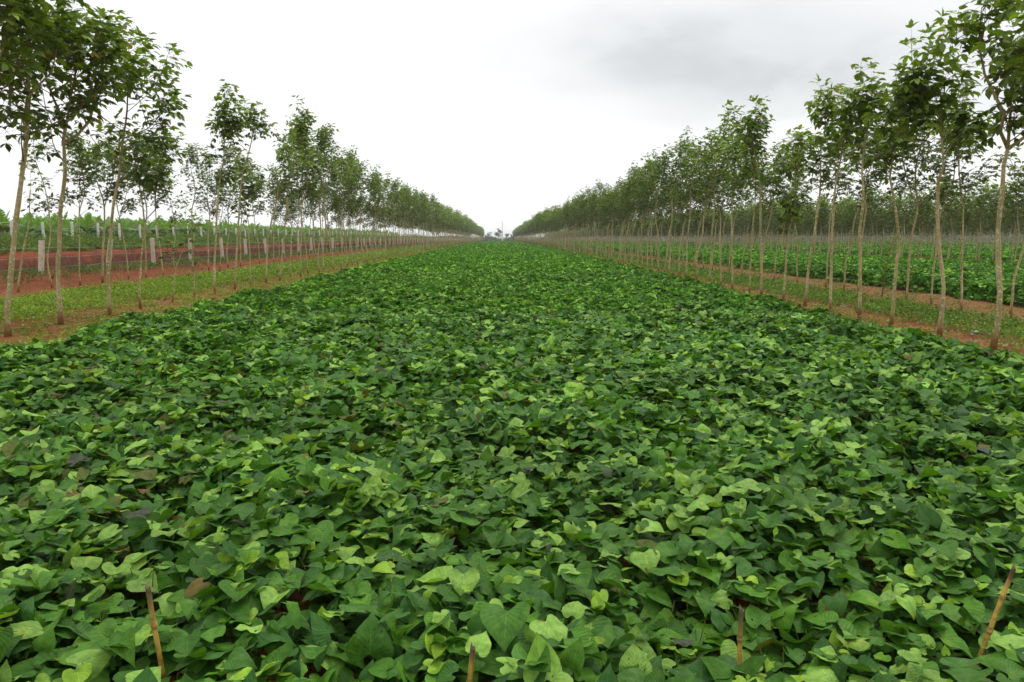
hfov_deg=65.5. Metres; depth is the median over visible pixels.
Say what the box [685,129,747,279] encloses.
rubber tree
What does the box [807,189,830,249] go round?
rubber tree
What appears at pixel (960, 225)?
rubber tree
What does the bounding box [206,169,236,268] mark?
rubber tree
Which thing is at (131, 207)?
rubber tree
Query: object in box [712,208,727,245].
rubber tree
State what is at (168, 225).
banana plant
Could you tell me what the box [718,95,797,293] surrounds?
rubber tree
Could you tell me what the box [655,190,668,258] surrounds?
rubber tree
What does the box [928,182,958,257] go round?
rubber tree
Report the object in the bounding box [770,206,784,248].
rubber tree
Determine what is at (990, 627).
bamboo stake
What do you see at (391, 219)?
rubber tree
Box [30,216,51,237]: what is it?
banana plant
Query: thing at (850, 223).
rubber tree
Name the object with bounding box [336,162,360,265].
rubber tree
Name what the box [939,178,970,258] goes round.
rubber tree
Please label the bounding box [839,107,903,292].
rubber tree
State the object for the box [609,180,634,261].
rubber tree
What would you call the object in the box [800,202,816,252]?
rubber tree
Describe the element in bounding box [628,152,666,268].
rubber tree
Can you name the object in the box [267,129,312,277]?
rubber tree
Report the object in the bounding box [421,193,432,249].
rubber tree
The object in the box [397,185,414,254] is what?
rubber tree
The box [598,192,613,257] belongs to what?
rubber tree
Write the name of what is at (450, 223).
distant rubber trees
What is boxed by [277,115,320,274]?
rubber tree
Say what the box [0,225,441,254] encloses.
hedge bushes
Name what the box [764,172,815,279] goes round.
rubber tree
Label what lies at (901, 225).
rubber tree
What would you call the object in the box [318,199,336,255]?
rubber tree
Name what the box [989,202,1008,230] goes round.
rubber tree
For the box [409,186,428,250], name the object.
rubber tree
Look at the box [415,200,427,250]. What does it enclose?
rubber tree
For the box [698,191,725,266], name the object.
rubber tree
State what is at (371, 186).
rubber tree
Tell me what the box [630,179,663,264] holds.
rubber tree
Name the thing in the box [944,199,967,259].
rubber tree
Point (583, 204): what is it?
rubber tree
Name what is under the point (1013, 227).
rubber tree
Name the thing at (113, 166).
rubber tree
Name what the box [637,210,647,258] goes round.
rubber tree
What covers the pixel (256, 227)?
banana plant
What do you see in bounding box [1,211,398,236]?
banana plantation
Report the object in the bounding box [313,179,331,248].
rubber tree
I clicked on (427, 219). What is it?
rubber tree
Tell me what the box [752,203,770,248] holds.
rubber tree
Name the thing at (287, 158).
rubber tree
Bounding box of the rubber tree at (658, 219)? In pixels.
[650,182,670,258]
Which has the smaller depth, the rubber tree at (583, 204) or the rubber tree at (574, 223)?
the rubber tree at (583, 204)
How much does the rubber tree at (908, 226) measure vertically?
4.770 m
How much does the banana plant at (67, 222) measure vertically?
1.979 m
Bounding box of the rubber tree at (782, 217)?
[773,200,789,245]
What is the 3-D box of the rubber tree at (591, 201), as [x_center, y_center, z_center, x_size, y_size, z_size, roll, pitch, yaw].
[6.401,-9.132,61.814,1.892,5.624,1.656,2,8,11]
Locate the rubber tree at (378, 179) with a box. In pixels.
[364,164,390,261]
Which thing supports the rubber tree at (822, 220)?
on the ground
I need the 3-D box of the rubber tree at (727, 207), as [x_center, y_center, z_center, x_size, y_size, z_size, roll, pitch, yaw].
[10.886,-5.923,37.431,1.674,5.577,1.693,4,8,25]
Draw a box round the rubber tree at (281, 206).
[268,186,290,261]
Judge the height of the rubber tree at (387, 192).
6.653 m
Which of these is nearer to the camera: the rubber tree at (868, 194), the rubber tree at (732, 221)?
the rubber tree at (868, 194)
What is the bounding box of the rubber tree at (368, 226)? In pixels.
[366,211,377,247]
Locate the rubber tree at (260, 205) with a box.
[239,156,268,263]
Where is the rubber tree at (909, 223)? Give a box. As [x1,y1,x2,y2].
[907,201,934,252]
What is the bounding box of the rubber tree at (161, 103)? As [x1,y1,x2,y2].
[61,26,192,315]
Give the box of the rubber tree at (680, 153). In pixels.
[652,126,701,272]
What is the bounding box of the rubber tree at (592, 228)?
[588,196,599,256]
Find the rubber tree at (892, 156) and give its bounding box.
[862,99,955,326]
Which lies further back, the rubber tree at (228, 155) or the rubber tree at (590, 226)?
the rubber tree at (590, 226)
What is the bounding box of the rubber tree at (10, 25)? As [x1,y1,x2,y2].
[0,0,72,132]
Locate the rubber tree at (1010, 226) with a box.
[1003,202,1020,249]
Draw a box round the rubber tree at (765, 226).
[757,198,778,249]
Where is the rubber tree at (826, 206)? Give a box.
[810,198,831,251]
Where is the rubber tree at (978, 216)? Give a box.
[966,181,993,259]
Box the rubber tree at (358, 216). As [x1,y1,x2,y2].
[354,199,363,243]
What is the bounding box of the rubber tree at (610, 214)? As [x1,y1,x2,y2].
[603,186,618,258]
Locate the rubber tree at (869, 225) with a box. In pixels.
[858,195,878,254]
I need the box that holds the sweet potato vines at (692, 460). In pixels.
[0,300,1023,681]
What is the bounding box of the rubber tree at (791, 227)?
[784,199,802,250]
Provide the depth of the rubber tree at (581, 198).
71.06 m
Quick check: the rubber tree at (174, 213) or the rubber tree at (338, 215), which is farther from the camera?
the rubber tree at (338, 215)
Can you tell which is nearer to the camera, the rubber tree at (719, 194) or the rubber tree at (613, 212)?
the rubber tree at (719, 194)
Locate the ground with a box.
[0,237,1023,681]
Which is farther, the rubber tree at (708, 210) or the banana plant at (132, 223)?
the banana plant at (132, 223)
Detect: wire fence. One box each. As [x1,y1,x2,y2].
[0,237,451,274]
[10,220,433,240]
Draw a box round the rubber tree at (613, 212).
[606,184,619,248]
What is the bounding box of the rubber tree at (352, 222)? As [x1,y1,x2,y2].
[346,206,359,241]
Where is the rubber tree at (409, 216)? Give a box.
[395,184,412,237]
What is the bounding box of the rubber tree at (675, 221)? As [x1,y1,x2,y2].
[666,188,689,262]
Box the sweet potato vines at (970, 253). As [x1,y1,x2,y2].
[593,241,1023,261]
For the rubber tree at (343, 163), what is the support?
on the ground
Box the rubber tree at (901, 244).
[881,226,905,296]
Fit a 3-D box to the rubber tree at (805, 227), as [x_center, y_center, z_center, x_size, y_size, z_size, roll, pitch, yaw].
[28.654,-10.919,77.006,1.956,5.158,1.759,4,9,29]
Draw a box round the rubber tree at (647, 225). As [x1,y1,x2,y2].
[642,203,659,256]
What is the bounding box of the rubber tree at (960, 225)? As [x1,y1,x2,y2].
[952,200,965,248]
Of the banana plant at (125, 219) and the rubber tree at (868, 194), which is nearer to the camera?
the rubber tree at (868, 194)
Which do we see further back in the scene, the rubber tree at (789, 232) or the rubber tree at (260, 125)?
the rubber tree at (789, 232)
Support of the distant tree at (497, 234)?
on the ground
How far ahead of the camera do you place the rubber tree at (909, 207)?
52.10 m
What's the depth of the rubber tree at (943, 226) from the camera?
82.49 m
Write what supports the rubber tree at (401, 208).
on the ground
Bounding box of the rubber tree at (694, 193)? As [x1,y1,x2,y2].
[666,156,713,275]
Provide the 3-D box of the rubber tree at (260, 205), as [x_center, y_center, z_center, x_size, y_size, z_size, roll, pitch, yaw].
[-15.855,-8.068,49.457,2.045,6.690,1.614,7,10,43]
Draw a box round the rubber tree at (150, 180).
[94,119,190,308]
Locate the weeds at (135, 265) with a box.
[0,240,453,283]
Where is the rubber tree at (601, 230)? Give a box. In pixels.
[597,221,605,250]
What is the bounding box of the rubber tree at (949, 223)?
[942,207,956,242]
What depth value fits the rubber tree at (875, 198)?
56.55 m
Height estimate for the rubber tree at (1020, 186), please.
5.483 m
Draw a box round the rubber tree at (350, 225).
[344,198,357,252]
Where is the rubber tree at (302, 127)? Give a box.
[268,95,318,280]
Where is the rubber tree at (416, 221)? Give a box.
[411,195,422,252]
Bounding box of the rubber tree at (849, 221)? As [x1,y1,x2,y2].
[845,199,859,253]
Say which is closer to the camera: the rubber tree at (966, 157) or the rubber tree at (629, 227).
the rubber tree at (966, 157)
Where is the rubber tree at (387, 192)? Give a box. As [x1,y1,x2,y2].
[378,171,398,258]
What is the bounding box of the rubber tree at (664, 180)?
[648,141,699,271]
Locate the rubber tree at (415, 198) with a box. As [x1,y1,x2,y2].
[406,190,421,252]
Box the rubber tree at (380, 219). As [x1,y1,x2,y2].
[369,169,393,258]
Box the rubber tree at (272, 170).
[263,162,285,261]
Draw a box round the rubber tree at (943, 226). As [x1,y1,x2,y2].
[934,211,950,239]
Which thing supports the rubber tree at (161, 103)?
on the ground
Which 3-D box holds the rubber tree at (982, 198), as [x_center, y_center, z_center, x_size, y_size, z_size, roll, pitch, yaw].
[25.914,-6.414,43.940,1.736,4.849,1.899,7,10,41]
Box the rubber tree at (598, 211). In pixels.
[584,185,611,244]
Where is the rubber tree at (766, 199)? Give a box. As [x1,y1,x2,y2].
[751,142,797,276]
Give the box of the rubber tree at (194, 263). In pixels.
[184,240,203,296]
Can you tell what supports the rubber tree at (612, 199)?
on the ground
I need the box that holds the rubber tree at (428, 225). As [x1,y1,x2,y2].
[425,198,434,249]
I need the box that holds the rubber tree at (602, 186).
[587,178,608,255]
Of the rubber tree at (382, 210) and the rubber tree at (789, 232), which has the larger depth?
the rubber tree at (789, 232)
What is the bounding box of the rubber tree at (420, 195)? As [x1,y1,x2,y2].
[415,190,427,249]
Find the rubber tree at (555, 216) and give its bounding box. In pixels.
[553,209,565,240]
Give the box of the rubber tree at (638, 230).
[632,211,647,255]
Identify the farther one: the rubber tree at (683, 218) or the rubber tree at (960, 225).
the rubber tree at (960, 225)
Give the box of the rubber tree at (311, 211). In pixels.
[302,181,322,258]
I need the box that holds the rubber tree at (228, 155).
[217,145,243,267]
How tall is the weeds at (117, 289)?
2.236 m
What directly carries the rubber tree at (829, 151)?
on the ground
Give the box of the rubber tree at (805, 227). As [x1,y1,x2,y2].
[798,201,814,251]
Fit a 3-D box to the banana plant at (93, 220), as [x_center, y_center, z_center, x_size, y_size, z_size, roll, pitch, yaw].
[-31.714,-8.351,60.303,2.767,2.562,2.259,-2,8,-13]
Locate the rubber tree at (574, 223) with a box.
[567,196,581,251]
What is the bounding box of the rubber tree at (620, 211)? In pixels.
[617,175,631,263]
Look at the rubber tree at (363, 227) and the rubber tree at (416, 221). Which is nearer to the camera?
the rubber tree at (416, 221)
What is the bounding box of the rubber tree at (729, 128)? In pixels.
[690,106,747,281]
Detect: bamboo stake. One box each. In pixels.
[145,583,166,678]
[466,643,475,681]
[737,604,743,664]
[976,564,1015,665]
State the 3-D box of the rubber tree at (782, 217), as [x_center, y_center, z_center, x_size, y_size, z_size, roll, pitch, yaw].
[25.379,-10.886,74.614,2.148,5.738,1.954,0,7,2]
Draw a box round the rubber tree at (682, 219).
[667,186,693,264]
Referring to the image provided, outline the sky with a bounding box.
[0,0,1023,236]
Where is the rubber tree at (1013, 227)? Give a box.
[1008,204,1022,248]
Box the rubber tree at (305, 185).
[286,123,325,276]
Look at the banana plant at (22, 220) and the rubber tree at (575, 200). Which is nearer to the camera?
the banana plant at (22, 220)
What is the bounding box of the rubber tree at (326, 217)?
[317,180,338,254]
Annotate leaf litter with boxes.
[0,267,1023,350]
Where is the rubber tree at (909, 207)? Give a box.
[889,175,926,256]
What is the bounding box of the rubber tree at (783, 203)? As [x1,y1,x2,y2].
[757,127,822,301]
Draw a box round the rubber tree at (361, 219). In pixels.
[357,199,369,251]
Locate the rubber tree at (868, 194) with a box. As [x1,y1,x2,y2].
[831,124,902,288]
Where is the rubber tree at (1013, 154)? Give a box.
[994,114,1023,317]
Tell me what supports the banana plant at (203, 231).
on the ground
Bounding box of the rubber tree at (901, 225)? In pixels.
[892,193,915,256]
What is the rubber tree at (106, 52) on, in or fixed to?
on the ground
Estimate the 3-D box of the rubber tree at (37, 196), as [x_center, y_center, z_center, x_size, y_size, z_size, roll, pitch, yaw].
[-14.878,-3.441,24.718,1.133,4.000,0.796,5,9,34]
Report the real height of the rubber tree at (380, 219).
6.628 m
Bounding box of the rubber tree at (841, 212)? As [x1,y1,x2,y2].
[830,200,848,249]
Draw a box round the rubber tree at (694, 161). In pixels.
[675,136,712,275]
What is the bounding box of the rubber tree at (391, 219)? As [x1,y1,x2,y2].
[388,186,406,255]
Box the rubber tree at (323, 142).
[306,126,340,272]
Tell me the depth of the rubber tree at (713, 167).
27.22 m
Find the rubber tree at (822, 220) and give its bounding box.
[812,199,831,250]
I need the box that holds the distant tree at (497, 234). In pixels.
[494,228,501,238]
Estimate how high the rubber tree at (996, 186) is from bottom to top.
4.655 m
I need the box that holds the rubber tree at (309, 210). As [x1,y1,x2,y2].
[301,174,325,256]
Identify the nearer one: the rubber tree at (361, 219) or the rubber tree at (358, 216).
the rubber tree at (358, 216)
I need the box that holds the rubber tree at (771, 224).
[764,200,781,248]
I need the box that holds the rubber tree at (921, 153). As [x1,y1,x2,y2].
[878,83,953,300]
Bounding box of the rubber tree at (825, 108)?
[802,73,881,311]
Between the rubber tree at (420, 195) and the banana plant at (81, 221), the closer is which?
the banana plant at (81, 221)
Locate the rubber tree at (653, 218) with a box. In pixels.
[644,193,663,259]
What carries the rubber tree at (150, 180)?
on the ground
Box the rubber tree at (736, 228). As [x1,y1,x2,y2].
[733,210,746,247]
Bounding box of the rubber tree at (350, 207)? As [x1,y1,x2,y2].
[326,153,362,265]
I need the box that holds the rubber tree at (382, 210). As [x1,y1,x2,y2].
[371,173,393,257]
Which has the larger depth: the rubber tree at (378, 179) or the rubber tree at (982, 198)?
the rubber tree at (378, 179)
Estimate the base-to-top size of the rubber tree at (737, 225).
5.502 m
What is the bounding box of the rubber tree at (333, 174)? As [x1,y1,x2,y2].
[311,148,344,269]
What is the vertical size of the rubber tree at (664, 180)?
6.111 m
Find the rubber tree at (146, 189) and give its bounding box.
[129,126,169,277]
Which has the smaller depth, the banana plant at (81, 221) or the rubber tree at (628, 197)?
the rubber tree at (628, 197)
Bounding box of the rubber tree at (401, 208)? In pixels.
[392,184,410,256]
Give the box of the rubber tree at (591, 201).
[583,187,603,249]
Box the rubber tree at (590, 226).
[586,196,597,255]
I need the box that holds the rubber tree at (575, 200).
[570,191,585,251]
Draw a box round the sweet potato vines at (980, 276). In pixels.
[534,241,1023,304]
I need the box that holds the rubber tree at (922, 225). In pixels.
[911,196,933,256]
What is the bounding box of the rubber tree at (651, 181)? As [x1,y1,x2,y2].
[636,147,673,270]
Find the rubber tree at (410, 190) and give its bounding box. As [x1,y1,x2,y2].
[397,187,416,250]
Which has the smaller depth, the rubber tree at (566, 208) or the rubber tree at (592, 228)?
the rubber tree at (592, 228)
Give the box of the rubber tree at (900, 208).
[884,194,911,255]
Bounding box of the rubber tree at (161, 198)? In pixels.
[138,131,171,275]
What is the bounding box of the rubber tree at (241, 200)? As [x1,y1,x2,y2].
[230,152,256,266]
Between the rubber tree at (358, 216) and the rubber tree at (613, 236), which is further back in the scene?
the rubber tree at (358, 216)
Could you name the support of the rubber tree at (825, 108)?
on the ground
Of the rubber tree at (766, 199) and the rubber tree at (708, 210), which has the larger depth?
the rubber tree at (708, 210)
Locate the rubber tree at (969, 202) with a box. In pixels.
[950,191,979,238]
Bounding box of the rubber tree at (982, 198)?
[967,181,997,260]
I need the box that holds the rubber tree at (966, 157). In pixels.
[919,84,1001,310]
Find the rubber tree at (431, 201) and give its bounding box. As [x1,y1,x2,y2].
[428,192,440,248]
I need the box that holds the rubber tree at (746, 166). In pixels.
[727,131,777,292]
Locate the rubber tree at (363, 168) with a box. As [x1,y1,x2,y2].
[343,145,378,262]
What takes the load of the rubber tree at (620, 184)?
on the ground
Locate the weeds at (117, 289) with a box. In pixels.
[0,241,476,345]
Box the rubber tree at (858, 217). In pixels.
[852,197,871,231]
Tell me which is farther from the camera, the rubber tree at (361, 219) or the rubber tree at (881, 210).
the rubber tree at (361, 219)
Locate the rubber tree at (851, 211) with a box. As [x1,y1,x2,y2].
[847,188,876,230]
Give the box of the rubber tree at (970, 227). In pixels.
[964,194,977,248]
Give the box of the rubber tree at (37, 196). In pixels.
[17,166,45,292]
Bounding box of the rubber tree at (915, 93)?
[860,7,996,336]
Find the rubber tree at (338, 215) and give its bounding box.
[330,193,345,254]
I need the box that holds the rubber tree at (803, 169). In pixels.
[775,149,819,281]
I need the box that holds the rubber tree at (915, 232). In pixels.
[910,215,920,247]
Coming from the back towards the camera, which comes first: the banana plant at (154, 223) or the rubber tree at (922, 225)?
the banana plant at (154, 223)
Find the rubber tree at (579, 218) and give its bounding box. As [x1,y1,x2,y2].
[573,198,587,237]
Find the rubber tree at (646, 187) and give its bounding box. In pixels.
[632,154,668,269]
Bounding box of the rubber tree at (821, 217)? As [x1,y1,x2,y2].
[811,197,835,252]
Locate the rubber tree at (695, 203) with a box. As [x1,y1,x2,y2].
[686,169,717,264]
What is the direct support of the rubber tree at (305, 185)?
on the ground
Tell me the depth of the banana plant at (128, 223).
61.44 m
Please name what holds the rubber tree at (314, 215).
on the ground
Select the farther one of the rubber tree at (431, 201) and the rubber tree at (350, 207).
the rubber tree at (431, 201)
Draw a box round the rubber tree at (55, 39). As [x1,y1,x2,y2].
[0,0,136,336]
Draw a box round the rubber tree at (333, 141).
[308,122,346,270]
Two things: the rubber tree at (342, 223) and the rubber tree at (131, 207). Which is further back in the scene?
the rubber tree at (342, 223)
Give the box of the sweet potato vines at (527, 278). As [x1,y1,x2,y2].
[162,241,807,317]
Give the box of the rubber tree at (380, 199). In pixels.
[367,171,388,259]
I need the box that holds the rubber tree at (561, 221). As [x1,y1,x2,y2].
[560,197,571,250]
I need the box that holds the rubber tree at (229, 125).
[202,79,255,293]
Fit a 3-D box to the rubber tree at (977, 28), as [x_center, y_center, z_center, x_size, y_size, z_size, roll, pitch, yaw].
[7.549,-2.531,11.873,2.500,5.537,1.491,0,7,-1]
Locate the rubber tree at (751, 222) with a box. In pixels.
[745,206,758,248]
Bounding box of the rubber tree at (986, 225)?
[979,203,994,249]
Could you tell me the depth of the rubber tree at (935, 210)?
54.47 m
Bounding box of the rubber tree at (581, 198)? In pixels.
[571,188,590,248]
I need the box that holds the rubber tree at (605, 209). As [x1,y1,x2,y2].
[596,188,618,255]
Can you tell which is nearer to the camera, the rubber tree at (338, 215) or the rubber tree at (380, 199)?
the rubber tree at (380, 199)
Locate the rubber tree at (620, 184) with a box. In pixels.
[613,166,640,263]
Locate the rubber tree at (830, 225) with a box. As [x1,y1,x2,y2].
[826,200,839,250]
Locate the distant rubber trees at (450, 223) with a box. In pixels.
[377,195,1023,249]
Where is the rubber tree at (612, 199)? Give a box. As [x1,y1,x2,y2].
[601,182,627,258]
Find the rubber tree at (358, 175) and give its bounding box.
[339,148,366,264]
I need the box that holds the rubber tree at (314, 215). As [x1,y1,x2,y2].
[307,178,323,257]
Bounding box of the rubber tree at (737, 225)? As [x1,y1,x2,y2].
[733,203,746,247]
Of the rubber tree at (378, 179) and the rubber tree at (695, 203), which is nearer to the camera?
the rubber tree at (695, 203)
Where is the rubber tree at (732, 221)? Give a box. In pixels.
[725,206,737,242]
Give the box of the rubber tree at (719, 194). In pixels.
[709,179,739,268]
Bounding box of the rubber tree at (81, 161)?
[60,126,105,285]
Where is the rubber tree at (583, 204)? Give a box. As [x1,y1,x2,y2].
[576,184,593,243]
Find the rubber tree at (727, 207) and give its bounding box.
[726,163,755,270]
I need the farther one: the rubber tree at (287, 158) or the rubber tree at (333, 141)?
the rubber tree at (333, 141)
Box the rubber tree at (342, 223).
[336,202,350,239]
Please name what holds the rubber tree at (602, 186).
on the ground
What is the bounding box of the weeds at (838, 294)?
[534,241,1023,357]
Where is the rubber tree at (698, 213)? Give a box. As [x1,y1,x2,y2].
[692,181,721,266]
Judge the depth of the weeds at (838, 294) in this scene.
20.80 m
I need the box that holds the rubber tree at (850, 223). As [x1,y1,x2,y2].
[839,200,860,249]
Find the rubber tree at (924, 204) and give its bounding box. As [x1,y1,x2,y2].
[908,192,935,257]
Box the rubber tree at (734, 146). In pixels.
[712,115,760,288]
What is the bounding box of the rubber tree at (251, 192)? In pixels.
[230,149,267,285]
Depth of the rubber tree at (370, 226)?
93.67 m
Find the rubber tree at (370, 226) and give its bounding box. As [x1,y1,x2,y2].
[364,202,375,247]
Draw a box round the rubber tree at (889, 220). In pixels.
[880,195,902,255]
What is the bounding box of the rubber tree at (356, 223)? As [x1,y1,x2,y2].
[350,197,361,245]
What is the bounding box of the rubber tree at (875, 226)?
[864,190,889,255]
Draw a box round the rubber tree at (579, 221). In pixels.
[573,205,590,249]
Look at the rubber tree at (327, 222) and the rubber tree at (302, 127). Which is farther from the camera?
the rubber tree at (327, 222)
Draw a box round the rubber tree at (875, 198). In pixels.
[860,186,888,253]
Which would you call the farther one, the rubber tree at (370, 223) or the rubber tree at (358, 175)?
the rubber tree at (370, 223)
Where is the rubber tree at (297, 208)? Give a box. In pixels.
[289,186,308,255]
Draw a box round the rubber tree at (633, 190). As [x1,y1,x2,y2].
[623,167,654,266]
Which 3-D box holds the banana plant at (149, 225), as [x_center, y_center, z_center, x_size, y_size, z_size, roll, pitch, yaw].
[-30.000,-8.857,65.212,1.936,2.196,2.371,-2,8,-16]
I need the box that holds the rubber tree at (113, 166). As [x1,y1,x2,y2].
[67,139,133,282]
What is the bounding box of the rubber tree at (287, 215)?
[274,173,299,260]
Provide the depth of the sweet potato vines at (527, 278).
20.90 m
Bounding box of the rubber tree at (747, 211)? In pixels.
[740,206,754,248]
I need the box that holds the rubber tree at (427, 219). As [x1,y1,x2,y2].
[418,202,431,244]
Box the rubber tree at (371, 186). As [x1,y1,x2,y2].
[352,158,380,261]
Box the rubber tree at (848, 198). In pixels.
[834,195,856,253]
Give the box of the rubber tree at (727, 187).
[717,171,748,268]
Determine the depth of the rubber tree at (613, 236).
75.88 m
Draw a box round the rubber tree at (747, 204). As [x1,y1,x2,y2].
[736,196,754,247]
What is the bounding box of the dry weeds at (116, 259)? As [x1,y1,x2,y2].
[0,239,453,273]
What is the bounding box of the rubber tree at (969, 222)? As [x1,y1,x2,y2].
[958,195,987,254]
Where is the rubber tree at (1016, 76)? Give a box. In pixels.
[970,1,1023,126]
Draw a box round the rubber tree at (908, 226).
[902,210,913,247]
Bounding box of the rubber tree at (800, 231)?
[796,208,812,250]
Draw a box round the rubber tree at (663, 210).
[661,185,679,255]
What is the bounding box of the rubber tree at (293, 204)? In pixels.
[283,188,302,259]
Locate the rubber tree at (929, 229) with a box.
[926,213,934,247]
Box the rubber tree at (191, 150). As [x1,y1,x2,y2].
[173,142,212,266]
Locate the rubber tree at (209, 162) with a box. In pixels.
[193,145,225,269]
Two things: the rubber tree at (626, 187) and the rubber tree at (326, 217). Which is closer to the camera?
the rubber tree at (626, 187)
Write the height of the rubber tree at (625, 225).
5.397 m
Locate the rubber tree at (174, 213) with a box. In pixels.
[157,158,188,270]
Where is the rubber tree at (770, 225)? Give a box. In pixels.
[764,207,778,248]
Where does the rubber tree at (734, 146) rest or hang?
on the ground
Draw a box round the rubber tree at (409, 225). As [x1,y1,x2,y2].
[402,199,415,253]
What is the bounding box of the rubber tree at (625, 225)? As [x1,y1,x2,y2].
[619,199,632,254]
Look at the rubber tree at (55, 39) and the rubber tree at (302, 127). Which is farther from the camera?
the rubber tree at (302, 127)
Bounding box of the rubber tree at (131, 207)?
[96,139,141,279]
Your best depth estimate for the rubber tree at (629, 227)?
66.55 m
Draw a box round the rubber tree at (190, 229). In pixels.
[155,204,208,302]
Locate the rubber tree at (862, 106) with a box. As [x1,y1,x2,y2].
[830,57,898,319]
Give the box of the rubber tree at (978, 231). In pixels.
[971,217,983,246]
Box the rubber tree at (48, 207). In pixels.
[19,106,72,287]
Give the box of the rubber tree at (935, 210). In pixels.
[919,179,953,257]
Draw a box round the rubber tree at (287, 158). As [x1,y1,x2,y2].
[248,132,316,283]
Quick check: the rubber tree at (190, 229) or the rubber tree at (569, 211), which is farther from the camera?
the rubber tree at (569, 211)
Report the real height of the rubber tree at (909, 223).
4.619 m
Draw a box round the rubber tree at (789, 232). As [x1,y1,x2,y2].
[780,200,798,250]
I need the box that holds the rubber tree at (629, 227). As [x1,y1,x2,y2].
[619,208,636,252]
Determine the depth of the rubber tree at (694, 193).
33.34 m
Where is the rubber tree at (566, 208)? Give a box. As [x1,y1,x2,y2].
[562,199,577,247]
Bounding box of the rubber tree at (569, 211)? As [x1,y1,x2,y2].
[564,194,576,240]
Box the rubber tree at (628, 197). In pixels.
[615,189,649,263]
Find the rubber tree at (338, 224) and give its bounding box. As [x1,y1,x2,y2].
[330,191,347,254]
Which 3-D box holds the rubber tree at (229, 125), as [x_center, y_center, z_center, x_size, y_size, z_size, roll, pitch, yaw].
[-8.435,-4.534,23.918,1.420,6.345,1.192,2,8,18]
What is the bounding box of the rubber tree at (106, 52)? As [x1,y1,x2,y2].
[0,0,159,324]
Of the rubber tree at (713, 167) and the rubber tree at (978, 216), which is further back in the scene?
the rubber tree at (978, 216)
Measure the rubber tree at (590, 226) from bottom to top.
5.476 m
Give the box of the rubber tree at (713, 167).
[692,127,744,284]
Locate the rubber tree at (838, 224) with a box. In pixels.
[828,195,846,253]
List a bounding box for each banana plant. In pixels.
[0,208,23,235]
[18,216,40,235]
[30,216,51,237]
[34,216,67,237]
[44,219,68,235]
[63,214,96,230]
[64,219,84,233]
[74,212,103,234]
[81,215,105,238]
[93,217,117,235]
[105,219,117,235]
[109,218,133,234]
[113,217,144,233]
[113,218,136,238]
[130,219,138,234]
[134,219,153,234]
[134,221,155,232]
[147,219,161,237]
[152,217,182,232]
[158,220,179,235]
[175,218,194,232]
[197,223,210,234]
[205,224,220,236]
[212,221,230,235]
[222,222,234,233]
[246,222,265,231]
[249,223,261,233]
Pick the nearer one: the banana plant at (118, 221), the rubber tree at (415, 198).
the banana plant at (118, 221)
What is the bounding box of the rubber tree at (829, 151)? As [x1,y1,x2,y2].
[778,119,859,306]
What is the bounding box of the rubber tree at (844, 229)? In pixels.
[836,199,858,251]
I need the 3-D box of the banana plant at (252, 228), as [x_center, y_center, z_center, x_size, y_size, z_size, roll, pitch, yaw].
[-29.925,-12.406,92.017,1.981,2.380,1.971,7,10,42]
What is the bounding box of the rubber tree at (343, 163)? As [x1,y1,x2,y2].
[326,147,358,268]
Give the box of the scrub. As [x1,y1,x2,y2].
[407,233,1021,242]
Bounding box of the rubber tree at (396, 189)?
[384,177,405,256]
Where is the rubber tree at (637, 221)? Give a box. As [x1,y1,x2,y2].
[636,206,648,247]
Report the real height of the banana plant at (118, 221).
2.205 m
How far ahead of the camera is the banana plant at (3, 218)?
45.83 m
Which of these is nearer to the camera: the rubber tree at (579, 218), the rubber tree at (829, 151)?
the rubber tree at (829, 151)
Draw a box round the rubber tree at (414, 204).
[400,182,419,238]
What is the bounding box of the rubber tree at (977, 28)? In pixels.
[927,0,1023,349]
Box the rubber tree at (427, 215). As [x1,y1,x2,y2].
[421,193,434,247]
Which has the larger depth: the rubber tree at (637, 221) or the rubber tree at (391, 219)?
the rubber tree at (391, 219)
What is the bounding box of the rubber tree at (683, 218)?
[670,191,695,263]
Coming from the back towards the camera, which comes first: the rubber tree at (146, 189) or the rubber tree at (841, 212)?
the rubber tree at (841, 212)
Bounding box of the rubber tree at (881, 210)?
[874,193,899,255]
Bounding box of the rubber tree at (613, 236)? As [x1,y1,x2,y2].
[609,209,617,252]
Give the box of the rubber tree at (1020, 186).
[1000,164,1023,260]
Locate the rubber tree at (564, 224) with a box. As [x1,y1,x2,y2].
[558,209,569,245]
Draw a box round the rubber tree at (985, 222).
[983,187,1009,260]
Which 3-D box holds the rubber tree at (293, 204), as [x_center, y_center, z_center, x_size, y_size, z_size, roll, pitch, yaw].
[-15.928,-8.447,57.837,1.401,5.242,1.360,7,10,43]
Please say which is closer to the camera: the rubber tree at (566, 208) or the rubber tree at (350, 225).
the rubber tree at (350, 225)
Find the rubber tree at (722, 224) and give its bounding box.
[718,211,730,245]
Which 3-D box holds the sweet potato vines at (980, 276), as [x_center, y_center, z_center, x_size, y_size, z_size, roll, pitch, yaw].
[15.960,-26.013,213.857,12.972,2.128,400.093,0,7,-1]
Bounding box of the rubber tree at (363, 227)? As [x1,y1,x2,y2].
[358,207,369,251]
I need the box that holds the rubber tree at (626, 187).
[619,161,645,264]
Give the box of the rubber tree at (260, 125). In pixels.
[224,98,277,289]
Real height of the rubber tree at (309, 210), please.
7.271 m
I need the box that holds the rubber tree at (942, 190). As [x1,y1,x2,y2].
[925,109,992,304]
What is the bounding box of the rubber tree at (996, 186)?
[985,182,1019,229]
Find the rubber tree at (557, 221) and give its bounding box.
[554,204,564,234]
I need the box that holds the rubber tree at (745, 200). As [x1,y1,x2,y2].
[734,180,771,272]
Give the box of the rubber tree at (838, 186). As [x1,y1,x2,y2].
[815,126,860,288]
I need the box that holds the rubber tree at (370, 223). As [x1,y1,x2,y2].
[364,202,373,240]
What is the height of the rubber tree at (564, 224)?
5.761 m
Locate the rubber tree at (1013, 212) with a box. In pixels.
[1002,180,1023,260]

